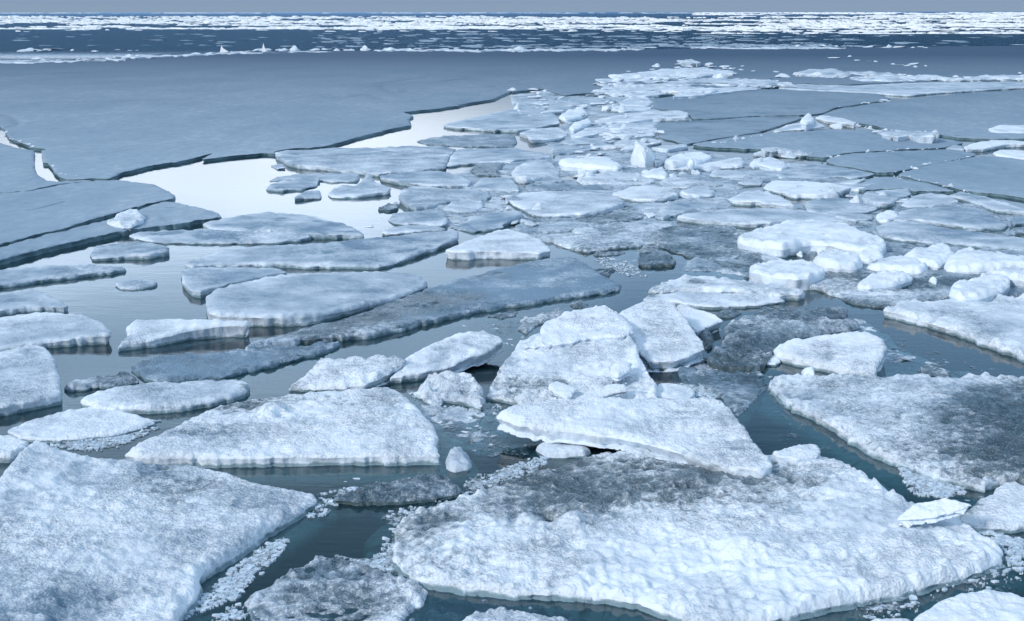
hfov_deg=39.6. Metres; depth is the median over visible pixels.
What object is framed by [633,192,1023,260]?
brash ice
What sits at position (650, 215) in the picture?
ice floe
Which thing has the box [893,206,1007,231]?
ice floe
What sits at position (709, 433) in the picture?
ice floe
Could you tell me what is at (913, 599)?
slush
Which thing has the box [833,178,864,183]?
ice floe
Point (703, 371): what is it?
ice floe
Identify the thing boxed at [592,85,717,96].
snow bank
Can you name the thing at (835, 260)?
ice lump
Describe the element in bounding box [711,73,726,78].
ice block
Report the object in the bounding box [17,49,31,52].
ice block
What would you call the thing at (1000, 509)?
ice floe
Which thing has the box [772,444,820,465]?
ice block
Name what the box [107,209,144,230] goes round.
ice lump
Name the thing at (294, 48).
ice block
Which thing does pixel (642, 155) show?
ice block
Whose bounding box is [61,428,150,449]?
slush skin
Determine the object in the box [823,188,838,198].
ice chunk
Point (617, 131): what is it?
ice chunk
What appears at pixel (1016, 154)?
ice floe
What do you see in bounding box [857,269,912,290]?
ice lump
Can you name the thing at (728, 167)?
ice chunk
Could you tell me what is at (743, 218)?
ice floe
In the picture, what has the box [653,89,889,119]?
ice plate
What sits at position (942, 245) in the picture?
ice lump
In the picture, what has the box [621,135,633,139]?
ice chunk
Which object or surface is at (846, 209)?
ice floe
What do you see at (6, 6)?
sky
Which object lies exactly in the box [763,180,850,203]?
ice floe
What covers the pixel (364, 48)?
ice block
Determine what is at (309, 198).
ice floe
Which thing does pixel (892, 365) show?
brash ice
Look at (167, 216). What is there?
ice plate
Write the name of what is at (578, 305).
ice floe
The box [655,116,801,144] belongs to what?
ice plate
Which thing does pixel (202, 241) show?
ice floe
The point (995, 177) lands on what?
ice plate
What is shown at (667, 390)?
ice floe
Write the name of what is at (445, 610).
ice floe
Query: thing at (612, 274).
ice floe
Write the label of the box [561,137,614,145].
ice floe
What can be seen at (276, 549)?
slush
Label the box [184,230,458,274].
ice floe
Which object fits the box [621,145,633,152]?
ice floe
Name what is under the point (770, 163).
ice floe
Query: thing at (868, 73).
snow bank
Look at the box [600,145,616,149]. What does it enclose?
ice block
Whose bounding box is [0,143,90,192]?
ice plate
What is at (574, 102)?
ice floe
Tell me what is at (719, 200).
brash ice
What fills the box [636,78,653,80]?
ice block
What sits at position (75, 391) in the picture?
ice floe
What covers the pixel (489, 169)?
ice floe
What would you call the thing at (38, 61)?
snow bank
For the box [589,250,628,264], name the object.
ice floe
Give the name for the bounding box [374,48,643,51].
snow bank
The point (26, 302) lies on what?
ice floe
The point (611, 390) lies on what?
ice shard
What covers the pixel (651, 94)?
ice floe
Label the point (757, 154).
ice floe
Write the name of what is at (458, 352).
ice floe
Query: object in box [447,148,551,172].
ice floe
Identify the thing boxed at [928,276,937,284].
ice lump
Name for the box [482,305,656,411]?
ice floe
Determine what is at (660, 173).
ice lump
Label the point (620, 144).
ice floe
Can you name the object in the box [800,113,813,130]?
ice lump
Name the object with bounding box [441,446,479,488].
ice lump
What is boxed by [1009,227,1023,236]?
ice floe
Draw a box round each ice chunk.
[523,221,538,226]
[532,202,543,209]
[573,172,585,176]
[585,172,593,176]
[591,146,600,149]
[594,173,609,175]
[610,130,622,133]
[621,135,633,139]
[653,130,664,132]
[691,170,700,174]
[699,167,713,171]
[708,166,720,169]
[723,166,735,168]
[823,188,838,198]
[850,194,859,202]
[895,199,909,202]
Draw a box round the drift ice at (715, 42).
[12,32,1023,47]
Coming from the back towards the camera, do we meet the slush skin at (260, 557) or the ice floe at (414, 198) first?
the ice floe at (414, 198)
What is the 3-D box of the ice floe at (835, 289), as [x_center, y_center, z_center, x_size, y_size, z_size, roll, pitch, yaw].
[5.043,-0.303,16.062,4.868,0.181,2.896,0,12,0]
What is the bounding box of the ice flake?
[923,361,939,365]
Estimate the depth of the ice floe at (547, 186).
24.45 m
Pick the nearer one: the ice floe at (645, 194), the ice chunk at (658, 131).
the ice floe at (645, 194)
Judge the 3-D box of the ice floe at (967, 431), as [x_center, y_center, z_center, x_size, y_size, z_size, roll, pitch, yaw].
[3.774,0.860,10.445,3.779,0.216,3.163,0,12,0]
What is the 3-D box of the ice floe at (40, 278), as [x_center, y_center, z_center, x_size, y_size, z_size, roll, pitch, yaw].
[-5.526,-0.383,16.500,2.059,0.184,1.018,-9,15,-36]
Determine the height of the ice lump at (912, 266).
0.242 m
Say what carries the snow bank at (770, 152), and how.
on the ice plate at (821, 144)
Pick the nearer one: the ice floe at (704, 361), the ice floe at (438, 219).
the ice floe at (704, 361)
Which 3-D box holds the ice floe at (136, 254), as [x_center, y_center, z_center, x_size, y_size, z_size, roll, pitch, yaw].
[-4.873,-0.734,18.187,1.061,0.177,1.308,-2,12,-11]
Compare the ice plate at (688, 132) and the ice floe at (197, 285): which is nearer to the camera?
the ice floe at (197, 285)
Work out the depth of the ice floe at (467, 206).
21.98 m
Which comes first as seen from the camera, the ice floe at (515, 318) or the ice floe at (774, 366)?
the ice floe at (774, 366)
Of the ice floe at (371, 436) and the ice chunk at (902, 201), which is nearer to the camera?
the ice floe at (371, 436)
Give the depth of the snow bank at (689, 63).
77.91 m
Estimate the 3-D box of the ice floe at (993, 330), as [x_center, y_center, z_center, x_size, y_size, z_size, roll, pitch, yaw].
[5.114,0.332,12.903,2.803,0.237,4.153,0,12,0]
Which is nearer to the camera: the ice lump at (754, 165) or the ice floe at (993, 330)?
the ice floe at (993, 330)
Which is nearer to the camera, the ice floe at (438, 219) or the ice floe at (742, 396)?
the ice floe at (742, 396)
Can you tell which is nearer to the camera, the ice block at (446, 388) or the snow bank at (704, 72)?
the ice block at (446, 388)
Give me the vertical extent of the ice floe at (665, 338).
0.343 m
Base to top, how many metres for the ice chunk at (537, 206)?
0.179 m
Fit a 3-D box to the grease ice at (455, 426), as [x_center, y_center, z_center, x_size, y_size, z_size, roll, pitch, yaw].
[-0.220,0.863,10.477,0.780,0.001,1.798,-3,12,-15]
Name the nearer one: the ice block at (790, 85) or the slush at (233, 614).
the slush at (233, 614)
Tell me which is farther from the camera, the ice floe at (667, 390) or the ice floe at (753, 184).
the ice floe at (753, 184)
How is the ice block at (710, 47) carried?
on the snow bank at (795, 47)
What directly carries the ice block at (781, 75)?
on the ice sheet
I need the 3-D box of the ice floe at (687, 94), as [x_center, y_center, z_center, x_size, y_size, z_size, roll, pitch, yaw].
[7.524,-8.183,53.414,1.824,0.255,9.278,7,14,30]
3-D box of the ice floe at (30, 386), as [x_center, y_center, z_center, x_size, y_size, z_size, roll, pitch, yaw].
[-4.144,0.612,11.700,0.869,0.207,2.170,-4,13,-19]
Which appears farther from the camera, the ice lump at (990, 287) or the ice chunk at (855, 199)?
the ice chunk at (855, 199)
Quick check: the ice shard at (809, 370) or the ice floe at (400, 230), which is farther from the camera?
the ice floe at (400, 230)
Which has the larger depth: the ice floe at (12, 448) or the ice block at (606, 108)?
the ice block at (606, 108)
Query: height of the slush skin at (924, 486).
0.001 m
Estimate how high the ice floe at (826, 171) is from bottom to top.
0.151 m
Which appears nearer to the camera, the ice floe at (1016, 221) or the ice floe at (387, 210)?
the ice floe at (1016, 221)
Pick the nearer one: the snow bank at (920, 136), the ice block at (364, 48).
the snow bank at (920, 136)
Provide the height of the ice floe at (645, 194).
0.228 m
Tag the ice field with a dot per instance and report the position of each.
(976, 20)
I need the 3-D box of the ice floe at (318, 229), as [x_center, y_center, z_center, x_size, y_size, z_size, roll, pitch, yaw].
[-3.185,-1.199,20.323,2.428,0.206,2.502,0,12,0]
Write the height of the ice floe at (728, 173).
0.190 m
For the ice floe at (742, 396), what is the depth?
11.59 m
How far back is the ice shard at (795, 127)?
36.13 m
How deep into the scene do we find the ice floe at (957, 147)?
31.20 m
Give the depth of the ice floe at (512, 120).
38.66 m
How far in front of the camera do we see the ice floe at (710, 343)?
13.09 m
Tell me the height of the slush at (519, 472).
0.030 m
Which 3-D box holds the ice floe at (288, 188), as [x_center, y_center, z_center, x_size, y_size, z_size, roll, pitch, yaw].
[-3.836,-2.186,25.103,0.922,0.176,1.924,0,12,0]
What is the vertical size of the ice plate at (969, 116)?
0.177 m
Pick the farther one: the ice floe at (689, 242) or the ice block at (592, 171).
the ice block at (592, 171)
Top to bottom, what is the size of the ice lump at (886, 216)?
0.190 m
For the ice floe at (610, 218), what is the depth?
20.96 m
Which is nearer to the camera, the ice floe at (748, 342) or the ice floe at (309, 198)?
the ice floe at (748, 342)
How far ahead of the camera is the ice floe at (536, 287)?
14.81 m
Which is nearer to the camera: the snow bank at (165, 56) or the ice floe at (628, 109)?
the ice floe at (628, 109)
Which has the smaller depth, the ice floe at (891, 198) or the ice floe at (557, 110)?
the ice floe at (891, 198)
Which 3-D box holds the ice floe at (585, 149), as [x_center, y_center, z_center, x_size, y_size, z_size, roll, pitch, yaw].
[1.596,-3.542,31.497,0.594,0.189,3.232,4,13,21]
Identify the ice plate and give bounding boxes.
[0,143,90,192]
[0,180,177,246]
[0,202,221,269]
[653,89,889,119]
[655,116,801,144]
[693,129,961,159]
[779,82,1023,96]
[823,90,1023,140]
[826,149,975,177]
[855,177,953,196]
[898,156,1023,207]
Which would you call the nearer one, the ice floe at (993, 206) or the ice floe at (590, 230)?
the ice floe at (590, 230)
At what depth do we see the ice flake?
12.38 m
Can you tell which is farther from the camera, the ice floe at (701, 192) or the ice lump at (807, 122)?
the ice lump at (807, 122)
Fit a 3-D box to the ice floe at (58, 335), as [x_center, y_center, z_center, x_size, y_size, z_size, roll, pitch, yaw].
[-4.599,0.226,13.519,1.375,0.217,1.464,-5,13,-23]
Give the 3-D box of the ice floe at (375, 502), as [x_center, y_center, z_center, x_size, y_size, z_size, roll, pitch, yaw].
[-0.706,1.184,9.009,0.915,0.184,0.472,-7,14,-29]
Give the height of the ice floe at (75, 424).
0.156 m
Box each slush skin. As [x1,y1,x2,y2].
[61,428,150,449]
[211,548,271,606]
[336,459,543,570]
[682,363,760,396]
[866,574,999,609]
[910,473,955,495]
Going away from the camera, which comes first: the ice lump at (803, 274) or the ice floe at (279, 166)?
the ice lump at (803, 274)
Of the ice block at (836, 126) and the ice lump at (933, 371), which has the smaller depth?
the ice lump at (933, 371)
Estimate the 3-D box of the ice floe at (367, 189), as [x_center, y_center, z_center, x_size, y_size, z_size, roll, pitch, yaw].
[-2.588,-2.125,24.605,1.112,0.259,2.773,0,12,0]
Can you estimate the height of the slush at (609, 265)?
0.027 m
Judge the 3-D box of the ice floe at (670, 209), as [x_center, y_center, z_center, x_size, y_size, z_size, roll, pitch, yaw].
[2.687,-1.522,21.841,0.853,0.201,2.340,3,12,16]
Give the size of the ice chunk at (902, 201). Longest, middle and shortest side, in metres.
0.270 x 0.139 x 0.061 m
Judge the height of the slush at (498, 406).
0.024 m
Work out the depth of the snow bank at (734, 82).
60.03 m
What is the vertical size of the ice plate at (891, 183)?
0.156 m
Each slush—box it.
[31,419,161,452]
[185,537,289,620]
[212,603,268,620]
[306,487,360,519]
[349,456,549,573]
[409,392,502,415]
[594,257,647,278]
[677,363,772,398]
[856,566,1020,620]
[898,467,966,498]
[978,530,1023,575]
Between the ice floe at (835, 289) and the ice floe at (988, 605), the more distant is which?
the ice floe at (835, 289)
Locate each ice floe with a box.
[0,264,128,292]
[0,289,68,316]
[0,312,110,358]
[0,344,67,428]
[0,435,28,476]
[0,440,338,620]
[7,406,159,455]
[62,371,138,404]
[79,379,255,426]
[87,241,172,267]
[112,279,161,299]
[115,319,250,367]
[121,387,456,487]
[128,229,312,252]
[129,341,343,384]
[178,267,286,307]
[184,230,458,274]
[203,212,363,242]
[204,271,428,336]
[235,555,430,620]
[245,257,623,351]
[265,178,321,198]
[266,173,360,188]
[271,164,285,174]
[275,146,455,181]
[285,354,405,395]
[292,190,323,206]
[326,174,391,205]
[330,474,462,523]
[362,449,1023,620]
[375,203,401,218]
[379,170,471,190]
[381,225,445,236]
[386,211,447,229]
[390,330,502,388]
[398,186,491,211]
[409,597,586,620]
[417,134,516,147]
[443,107,559,132]
[443,199,484,212]
[445,229,551,268]
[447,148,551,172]
[452,211,523,239]
[463,606,567,620]
[470,162,509,177]
[472,177,518,192]
[481,312,522,329]
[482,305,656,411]
[496,396,771,477]
[509,191,624,218]
[511,161,559,184]
[514,308,564,342]
[520,127,567,143]
[522,307,632,351]
[525,182,580,191]
[528,97,615,106]
[530,221,588,233]
[534,176,562,182]
[541,106,572,113]
[547,229,581,235]
[549,230,662,261]
[552,143,609,156]
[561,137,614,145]
[565,300,590,311]
[571,122,656,138]
[572,222,602,234]
[575,206,642,224]
[576,170,654,185]
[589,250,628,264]
[594,110,688,124]
[594,268,618,281]
[610,106,651,112]
[612,185,677,202]
[614,139,661,148]
[619,97,651,106]
[619,299,703,371]
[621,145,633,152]
[624,92,665,97]
[642,207,655,217]
[643,291,787,314]
[646,274,807,308]
[652,144,687,152]
[652,224,761,267]
[655,198,715,220]
[657,383,694,398]
[660,176,721,188]
[670,365,769,428]
[670,383,694,397]
[673,86,760,98]
[676,304,722,336]
[677,208,849,228]
[678,186,714,198]
[690,357,707,367]
[695,368,709,375]
[699,328,717,357]
[706,311,859,378]
[710,169,749,177]
[716,309,742,328]
[728,190,793,209]
[737,219,885,259]
[738,177,762,190]
[742,259,1023,317]
[753,151,797,158]
[757,372,1023,509]
[758,157,787,170]
[759,305,849,319]
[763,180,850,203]
[766,352,783,378]
[773,331,886,375]
[774,162,875,179]
[803,198,880,223]
[815,115,855,128]
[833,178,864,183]
[862,189,911,208]
[871,618,909,620]
[875,221,1023,251]
[883,293,1023,374]
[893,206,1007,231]
[901,193,957,207]
[914,589,1023,620]
[946,145,964,150]
[948,192,1023,214]
[957,481,1023,548]
[964,140,1023,152]
[988,125,1023,132]
[993,150,1023,159]
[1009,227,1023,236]
[1010,215,1023,227]
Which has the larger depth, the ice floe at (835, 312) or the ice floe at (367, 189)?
the ice floe at (367, 189)
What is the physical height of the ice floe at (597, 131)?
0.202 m
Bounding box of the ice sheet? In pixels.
[0,46,1023,180]
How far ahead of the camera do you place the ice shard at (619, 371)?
11.29 m
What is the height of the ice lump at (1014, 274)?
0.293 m
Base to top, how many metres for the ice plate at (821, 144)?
0.163 m
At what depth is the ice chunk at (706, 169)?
27.24 m
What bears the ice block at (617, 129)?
on the brash ice at (719, 200)
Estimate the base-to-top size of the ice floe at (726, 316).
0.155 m
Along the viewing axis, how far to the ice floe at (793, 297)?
15.39 m
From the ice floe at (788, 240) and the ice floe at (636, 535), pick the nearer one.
the ice floe at (636, 535)
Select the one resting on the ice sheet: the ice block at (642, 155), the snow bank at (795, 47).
the snow bank at (795, 47)
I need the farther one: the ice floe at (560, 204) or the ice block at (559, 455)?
the ice floe at (560, 204)
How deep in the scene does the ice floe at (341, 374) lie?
11.70 m
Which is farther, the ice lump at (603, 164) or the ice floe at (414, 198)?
the ice lump at (603, 164)
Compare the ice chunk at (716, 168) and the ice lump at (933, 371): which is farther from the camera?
the ice chunk at (716, 168)
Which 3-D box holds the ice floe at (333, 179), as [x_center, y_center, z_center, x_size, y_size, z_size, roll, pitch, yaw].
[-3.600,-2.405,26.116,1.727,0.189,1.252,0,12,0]
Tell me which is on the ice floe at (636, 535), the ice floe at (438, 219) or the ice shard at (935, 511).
the ice shard at (935, 511)
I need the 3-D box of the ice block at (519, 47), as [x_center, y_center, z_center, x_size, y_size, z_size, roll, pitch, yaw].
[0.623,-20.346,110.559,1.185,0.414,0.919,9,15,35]
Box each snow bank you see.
[0,58,125,63]
[121,50,337,58]
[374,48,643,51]
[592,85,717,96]
[595,78,792,88]
[608,67,736,80]
[677,59,700,66]
[690,46,845,48]
[761,147,812,157]
[795,68,851,77]
[849,74,1023,81]
[850,71,906,76]
[875,129,939,143]
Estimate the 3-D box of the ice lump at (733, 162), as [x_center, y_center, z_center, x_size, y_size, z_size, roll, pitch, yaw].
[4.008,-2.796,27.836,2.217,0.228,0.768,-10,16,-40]
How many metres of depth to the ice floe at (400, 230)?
19.77 m
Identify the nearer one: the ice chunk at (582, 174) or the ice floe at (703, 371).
the ice floe at (703, 371)
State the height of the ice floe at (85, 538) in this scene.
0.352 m
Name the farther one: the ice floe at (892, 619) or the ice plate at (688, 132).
the ice plate at (688, 132)
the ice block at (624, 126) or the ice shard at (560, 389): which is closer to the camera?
the ice shard at (560, 389)
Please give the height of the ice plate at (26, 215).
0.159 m
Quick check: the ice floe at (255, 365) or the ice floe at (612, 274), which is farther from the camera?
the ice floe at (612, 274)
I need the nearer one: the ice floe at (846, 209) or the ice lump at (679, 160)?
the ice floe at (846, 209)
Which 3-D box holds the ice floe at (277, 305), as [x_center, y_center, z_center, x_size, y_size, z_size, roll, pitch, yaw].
[-2.051,-0.150,15.237,2.315,0.239,2.927,0,12,0]
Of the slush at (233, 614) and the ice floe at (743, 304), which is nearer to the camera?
the slush at (233, 614)
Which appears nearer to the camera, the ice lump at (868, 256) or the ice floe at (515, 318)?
the ice floe at (515, 318)
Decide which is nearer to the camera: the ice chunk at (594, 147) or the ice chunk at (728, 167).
the ice chunk at (728, 167)
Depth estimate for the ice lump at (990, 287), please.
14.86 m
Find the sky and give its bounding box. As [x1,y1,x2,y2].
[0,0,1023,12]
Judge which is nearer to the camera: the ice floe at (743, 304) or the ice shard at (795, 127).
the ice floe at (743, 304)
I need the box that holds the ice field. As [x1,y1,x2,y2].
[0,12,1023,33]
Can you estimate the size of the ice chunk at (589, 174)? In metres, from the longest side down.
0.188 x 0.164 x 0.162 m
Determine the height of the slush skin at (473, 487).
0.001 m
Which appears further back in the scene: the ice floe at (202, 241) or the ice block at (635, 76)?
the ice block at (635, 76)
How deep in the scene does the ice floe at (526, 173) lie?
26.28 m
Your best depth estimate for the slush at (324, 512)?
8.84 m
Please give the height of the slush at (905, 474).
0.029 m
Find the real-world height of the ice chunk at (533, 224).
0.068 m
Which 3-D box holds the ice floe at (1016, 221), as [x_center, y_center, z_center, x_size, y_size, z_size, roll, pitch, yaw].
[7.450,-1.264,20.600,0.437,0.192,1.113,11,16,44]
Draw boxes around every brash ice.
[411,402,540,456]
[418,188,508,230]
[456,91,870,245]
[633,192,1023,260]
[679,252,783,279]
[853,318,974,377]
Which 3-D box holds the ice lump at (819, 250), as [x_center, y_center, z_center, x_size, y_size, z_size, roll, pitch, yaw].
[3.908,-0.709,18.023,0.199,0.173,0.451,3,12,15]
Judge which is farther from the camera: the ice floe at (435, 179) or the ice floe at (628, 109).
the ice floe at (628, 109)
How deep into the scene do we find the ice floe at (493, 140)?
33.45 m
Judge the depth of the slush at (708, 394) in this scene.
11.50 m
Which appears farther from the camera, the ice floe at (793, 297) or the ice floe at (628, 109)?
the ice floe at (628, 109)
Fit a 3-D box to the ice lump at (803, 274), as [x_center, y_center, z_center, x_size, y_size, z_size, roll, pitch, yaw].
[3.102,-0.374,16.078,0.884,0.280,1.059,0,12,0]
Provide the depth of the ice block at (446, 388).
11.23 m
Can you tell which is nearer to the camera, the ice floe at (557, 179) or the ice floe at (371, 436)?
the ice floe at (371, 436)
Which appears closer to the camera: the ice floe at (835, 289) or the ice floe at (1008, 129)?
the ice floe at (835, 289)
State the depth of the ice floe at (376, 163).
28.79 m
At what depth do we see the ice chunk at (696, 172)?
26.50 m
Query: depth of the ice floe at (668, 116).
39.93 m
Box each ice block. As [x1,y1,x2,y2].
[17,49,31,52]
[290,45,298,50]
[360,45,368,50]
[409,370,484,411]
[514,46,527,49]
[514,103,521,109]
[514,390,556,404]
[529,440,595,469]
[577,170,596,173]
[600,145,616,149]
[601,105,611,111]
[609,128,627,129]
[612,77,624,80]
[621,123,630,128]
[630,74,643,78]
[630,141,656,166]
[634,250,678,276]
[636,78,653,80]
[654,152,667,167]
[706,46,720,48]
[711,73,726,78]
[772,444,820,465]
[775,73,789,77]
[780,83,795,87]
[830,123,842,128]
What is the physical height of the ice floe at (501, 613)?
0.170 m
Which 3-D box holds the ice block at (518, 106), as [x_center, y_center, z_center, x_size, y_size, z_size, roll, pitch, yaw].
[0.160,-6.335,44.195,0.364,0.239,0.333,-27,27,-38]
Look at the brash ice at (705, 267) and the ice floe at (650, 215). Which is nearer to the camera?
the brash ice at (705, 267)
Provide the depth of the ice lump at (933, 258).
17.15 m
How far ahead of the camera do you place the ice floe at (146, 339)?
13.26 m
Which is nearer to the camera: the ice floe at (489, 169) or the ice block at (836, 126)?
the ice floe at (489, 169)
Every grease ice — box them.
[434,412,532,455]
[896,339,974,371]
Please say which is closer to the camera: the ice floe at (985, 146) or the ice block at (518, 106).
the ice floe at (985, 146)
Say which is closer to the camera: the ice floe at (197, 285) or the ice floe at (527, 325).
the ice floe at (527, 325)
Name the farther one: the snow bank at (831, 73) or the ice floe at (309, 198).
the snow bank at (831, 73)
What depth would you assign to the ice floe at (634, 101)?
46.80 m
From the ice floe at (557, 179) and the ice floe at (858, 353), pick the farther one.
the ice floe at (557, 179)
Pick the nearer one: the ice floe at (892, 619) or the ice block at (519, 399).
the ice floe at (892, 619)
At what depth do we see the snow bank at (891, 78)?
62.22 m
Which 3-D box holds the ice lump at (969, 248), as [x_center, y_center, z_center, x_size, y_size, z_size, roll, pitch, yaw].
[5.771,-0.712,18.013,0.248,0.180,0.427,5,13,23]
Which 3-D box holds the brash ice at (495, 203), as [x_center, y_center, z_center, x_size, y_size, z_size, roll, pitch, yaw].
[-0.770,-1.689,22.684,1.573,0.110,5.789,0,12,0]
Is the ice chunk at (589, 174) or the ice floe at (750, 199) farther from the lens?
the ice chunk at (589, 174)
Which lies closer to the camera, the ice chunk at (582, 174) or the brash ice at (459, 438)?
the brash ice at (459, 438)
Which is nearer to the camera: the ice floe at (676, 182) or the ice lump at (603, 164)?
the ice floe at (676, 182)
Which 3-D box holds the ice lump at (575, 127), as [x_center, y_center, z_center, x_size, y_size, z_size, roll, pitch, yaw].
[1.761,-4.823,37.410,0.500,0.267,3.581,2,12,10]
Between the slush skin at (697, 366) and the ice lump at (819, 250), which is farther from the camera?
the ice lump at (819, 250)
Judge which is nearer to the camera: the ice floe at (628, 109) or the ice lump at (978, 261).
the ice lump at (978, 261)
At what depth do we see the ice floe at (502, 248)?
17.65 m
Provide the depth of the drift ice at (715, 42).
143.25 m
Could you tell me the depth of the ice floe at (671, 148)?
31.20 m
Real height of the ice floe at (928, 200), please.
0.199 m
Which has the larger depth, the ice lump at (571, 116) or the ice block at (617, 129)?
the ice lump at (571, 116)
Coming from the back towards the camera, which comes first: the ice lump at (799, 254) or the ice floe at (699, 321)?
the ice lump at (799, 254)
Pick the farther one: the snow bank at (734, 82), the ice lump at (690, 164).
the snow bank at (734, 82)
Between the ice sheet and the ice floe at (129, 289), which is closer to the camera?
the ice floe at (129, 289)
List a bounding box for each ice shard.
[548,381,576,398]
[574,384,627,399]
[610,361,631,380]
[773,122,824,132]
[801,366,814,375]
[897,498,969,527]
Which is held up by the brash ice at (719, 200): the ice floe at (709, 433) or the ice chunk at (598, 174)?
the ice chunk at (598, 174)
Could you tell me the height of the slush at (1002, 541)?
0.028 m
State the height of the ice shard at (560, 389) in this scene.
0.073 m
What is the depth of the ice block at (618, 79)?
61.19 m
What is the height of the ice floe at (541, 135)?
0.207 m
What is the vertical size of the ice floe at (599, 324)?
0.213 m
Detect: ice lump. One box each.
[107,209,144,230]
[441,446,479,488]
[558,156,621,172]
[559,108,586,122]
[569,118,591,132]
[642,167,667,179]
[664,152,711,168]
[668,157,744,170]
[687,158,694,173]
[749,157,763,169]
[749,259,824,293]
[796,251,802,259]
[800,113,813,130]
[812,248,823,261]
[813,249,862,272]
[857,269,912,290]
[859,246,883,264]
[867,255,927,274]
[875,210,897,223]
[904,246,954,269]
[919,365,950,376]
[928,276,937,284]
[931,242,951,250]
[944,249,1023,274]
[949,274,1009,301]
[962,246,974,250]
[980,265,1023,286]

